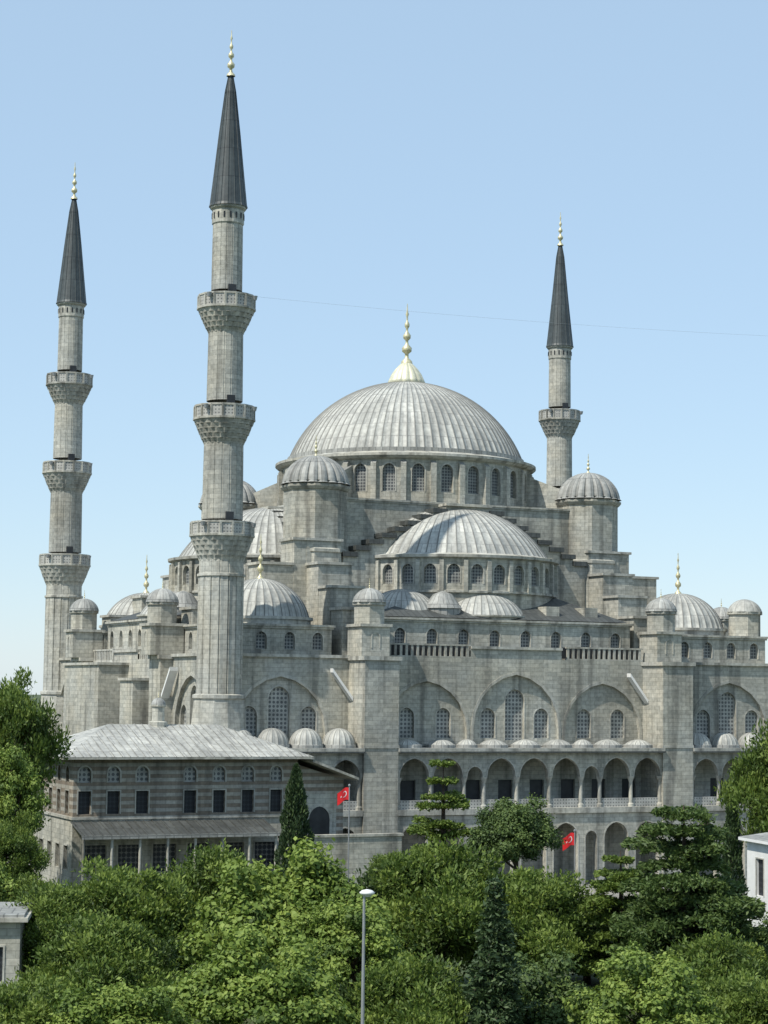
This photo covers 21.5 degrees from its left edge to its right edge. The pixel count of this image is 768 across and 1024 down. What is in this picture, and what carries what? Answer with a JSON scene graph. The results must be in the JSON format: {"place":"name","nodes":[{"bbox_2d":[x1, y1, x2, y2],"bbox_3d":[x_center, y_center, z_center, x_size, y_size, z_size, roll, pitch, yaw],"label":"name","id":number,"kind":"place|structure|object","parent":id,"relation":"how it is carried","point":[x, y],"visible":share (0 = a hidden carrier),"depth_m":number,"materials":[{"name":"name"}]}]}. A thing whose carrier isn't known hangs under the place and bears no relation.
{"place":"outdoors","nodes":[
{"label":"outdoors","id":0,"kind":"place"},
{"bbox_2d":[11,695,745,1023],"bbox_3d":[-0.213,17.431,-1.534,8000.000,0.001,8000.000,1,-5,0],"label":"ground","id":1,"kind":"structure","parent":0,"point":[595,981],"depth_m":123.61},
{"bbox_2d":[0,861,23,900],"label":"broadleaf tree","id":2,"kind":"object","parent":1,"relation":"on","point":[5,880],"visible":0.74,"depth_m":118.68,"materials":[{"name":"green plant"}]},
{"bbox_2d":[0,804,28,856],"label":"broadleaf tree","id":3,"kind":"object","parent":1,"relation":"on","point":[7,823],"visible":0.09,"depth_m":127.21,"materials":[{"name":"green plant"}]},
{"bbox_2d":[0,902,32,987],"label":"service building","id":4,"kind":"structure","parent":1,"relation":"on","point":[14,919],"depth_m":104.83,"materials":[{"name":"stone"}]},
{"bbox_2d":[0,740,52,833],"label":"broadleaf tree","id":5,"kind":"object","parent":1,"relation":"on","point":[19,785],"visible":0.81,"depth_m":128.84,"materials":[{"name":"green plant"}]},
{"bbox_2d":[0,808,52,883],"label":"broadleaf tree","id":6,"kind":"object","parent":1,"relation":"on","point":[22,844],"visible":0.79,"depth_m":124.24,"materials":[{"name":"green plant"}]},
{"bbox_2d":[0,870,58,965],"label":"broadleaf tree","id":7,"kind":"object","parent":1,"relation":"on","point":[26,881],"visible":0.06,"depth_m":118.97,"materials":[{"name":"green plant"}]},
{"bbox_2d":[0,666,75,816],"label":"broadleaf tree","id":8,"kind":"object","parent":1,"relation":"on","point":[24,725],"visible":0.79,"depth_m":137.59,"materials":[{"name":"green plant"}]},
{"bbox_2d":[0,968,89,1023],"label":"broadleaf tree","id":9,"kind":"object","parent":1,"relation":"on","point":[18,1005],"visible":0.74,"depth_m":92.65,"materials":[{"name":"green plant"}]},
{"bbox_2d":[5,878,113,970],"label":"broadleaf tree","id":10,"kind":"object","parent":1,"relation":"on","point":[48,908],"visible":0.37,"depth_m":108.16,"materials":[{"name":"green plant"}]},
{"bbox_2d":[13,906,187,1020],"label":"broadleaf tree","id":11,"kind":"object","parent":1,"relation":"on","point":[112,951],"visible":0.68,"depth_m":100.38,"materials":[{"name":"green plant"}]},
{"bbox_2d":[46,977,206,1023],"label":"broadleaf tree","id":12,"kind":"object","parent":1,"relation":"on","point":[117,1005],"visible":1,"depth_m":89.41,"materials":[{"name":"green plant"}]},
{"bbox_2d":[44,853,222,976],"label":"broadleaf tree","id":13,"kind":"object","parent":1,"relation":"on","point":[129,895],"visible":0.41,"depth_m":112.28,"materials":[{"name":"green plant"}]},
{"bbox_2d":[145,838,265,935],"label":"broadleaf tree","id":14,"kind":"object","parent":1,"relation":"on","point":[206,872],"visible":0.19,"depth_m":118.33,"materials":[{"name":"green plant"}]},
{"bbox_2d":[33,693,403,915],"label":"royal pavilion","id":15,"kind":"structure","parent":1,"relation":"on","point":[155,791],"depth_m":158.30,"materials":[{"name":"stone"}]},
{"bbox_2d":[167,920,370,1023],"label":"broadleaf tree","id":16,"kind":"object","parent":1,"relation":"on","point":[234,981],"visible":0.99,"depth_m":91.88,"materials":[{"name":"green plant"}]},
{"bbox_2d":[170,836,389,970],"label":"broadleaf tree","id":17,"kind":"object","parent":1,"relation":"on","point":[270,901],"visible":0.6,"depth_m":108.25,"materials":[{"name":"green plant"}]},
{"bbox_2d":[273,763,314,881],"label":"cypress tree","id":18,"kind":"object","parent":1,"relation":"on","point":[294,816],"visible":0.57,"depth_m":146.16,"materials":[{"name":"green plant"}]},
{"bbox_2d":[266,894,419,1005],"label":"broadleaf tree","id":19,"kind":"object","parent":1,"relation":"on","point":[331,925],"visible":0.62,"depth_m":104.86,"materials":[{"name":"green plant"}]},
{"bbox_2d":[337,784,350,881],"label":"flag on pole","id":20,"kind":"object","parent":1,"relation":"on","point":[343,794],"visible":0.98,"depth_m":148.67,"materials":[{"name":"fabric"}]},
{"bbox_2d":[359,889,374,1023],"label":"street lamp","id":21,"kind":"object","parent":1,"relation":"on","point":[367,893],"visible":1,"depth_m":82.67,"materials":[{"name":"metal"}]},
{"bbox_2d":[365,846,421,887],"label":"broadleaf tree","id":22,"kind":"object","parent":1,"relation":"on","point":[376,861],"visible":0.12,"depth_m":138.67,"materials":[{"name":"green plant"}]},
{"bbox_2d":[38,30,767,884],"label":"mosque","id":23,"kind":"structure","parent":1,"relation":"on","point":[394,584],"depth_m":190.87,"materials":[{"name":"grey stone"}]},
{"bbox_2d":[334,945,483,1023],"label":"broadleaf tree","id":24,"kind":"object","parent":1,"relation":"on","point":[424,992],"visible":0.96,"depth_m":94.11,"materials":[{"name":"green plant"}]},
{"bbox_2d":[349,831,538,980],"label":"broadleaf tree","id":25,"kind":"object","parent":1,"relation":"on","point":[424,896],"visible":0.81,"depth_m":114.92,"materials":[{"name":"green plant"}]},
{"bbox_2d":[406,759,484,867],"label":"cedar tree","id":26,"kind":"object","parent":1,"relation":"on","point":[456,799],"visible":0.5,"depth_m":147.89,"materials":[{"name":"green plant"}]},
{"bbox_2d":[456,875,528,1023],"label":"spruce tree","id":27,"kind":"object","parent":1,"relation":"on","point":[494,970],"visible":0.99,"depth_m":93.36,"materials":[{"name":"green plant"}]},
{"bbox_2d":[464,792,565,871],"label":"broadleaf tree","id":28,"kind":"object","parent":1,"relation":"on","point":[516,827],"visible":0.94,"depth_m":142.98,"materials":[{"name":"green plant"}]},
{"bbox_2d":[438,849,594,972],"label":"broadleaf tree","id":29,"kind":"object","parent":1,"relation":"on","point":[558,897],"visible":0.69,"depth_m":114.12,"materials":[{"name":"green plant"}]},
{"bbox_2d":[467,945,594,1023],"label":"broadleaf tree","id":30,"kind":"object","parent":1,"relation":"on","point":[542,990],"visible":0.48,"depth_m":97.69,"materials":[{"name":"green plant"}]},
{"bbox_2d":[563,829,575,877],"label":"flag on pole","id":31,"kind":"object","parent":1,"relation":"on","point":[569,839],"visible":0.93,"depth_m":148.45,"materials":[{"name":"fabric"}]},
{"bbox_2d":[569,851,644,977],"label":"cedar tree","id":32,"kind":"object","parent":1,"relation":"on","point":[602,904],"visible":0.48,"depth_m":115.74,"materials":[{"name":"green plant"}]},
{"bbox_2d":[560,940,728,1023],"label":"broadleaf tree","id":33,"kind":"object","parent":1,"relation":"on","point":[664,992],"visible":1,"depth_m":91.19,"materials":[{"name":"green plant"}]},
{"bbox_2d":[608,802,767,960],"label":"cedar tree","id":34,"kind":"object","parent":1,"relation":"on","point":[655,916],"visible":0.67,"depth_m":110.00,"materials":[{"name":"green plant"}]},
{"bbox_2d":[646,924,767,1020],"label":"broadleaf tree","id":35,"kind":"object","parent":1,"relation":"on","point":[706,958],"visible":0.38,"depth_m":103.44,"materials":[{"name":"green plant"}]},
{"bbox_2d":[689,970,767,1023],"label":"broadleaf tree","id":36,"kind":"object","parent":1,"relation":"on","point":[738,1002],"visible":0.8,"depth_m":94.70,"materials":[{"name":"green plant"}]},
{"bbox_2d":[721,801,745,897],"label":"cypress tree","id":37,"kind":"object","parent":1,"relation":"on","point":[733,844],"visible":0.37,"depth_m":150.02,"materials":[{"name":"green plant"}]},
{"bbox_2d":[711,718,767,846],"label":"broadleaf tree","id":38,"kind":"object","parent":1,"relation":"on","point":[747,784],"visible":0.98,"depth_m":140.27,"materials":[{"name":"green plant"}]},
{"bbox_2d":[738,832,767,926],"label":"white kiosk","id":39,"kind":"object","parent":1,"relation":"on","point":[757,864],"visible":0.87,"depth_m":122.49,"materials":[{"name":"paint"}]},
{"bbox_2d":[743,912,767,960],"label":"broadleaf tree","id":40,"kind":"object","parent":1,"relation":"on","point":[765,923],"visible":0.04,"depth_m":115.72,"materials":[{"name":"green plant"}]},
{"bbox_2d":[14,857,746,897],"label":"mosque precinct pavement","id":41,"kind":"structure","parent":0,"point":[610,893],"depth_m":178.38,"materials":[{"name":"grey stone"}]},
{"bbox_2d":[0,0,767,694],"label":"sky","id":42,"kind":"structure","parent":0,"point":[427,156],"materials":[{"name":"blue"}]},
{"bbox_2d":[532,913,626,983],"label":"broadleaf tree","id":43,"kind":"object","parent":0,"point":[586,979],"visible":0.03,"depth_m":121.22,"materials":[{"name":"green plant"}]}
]}

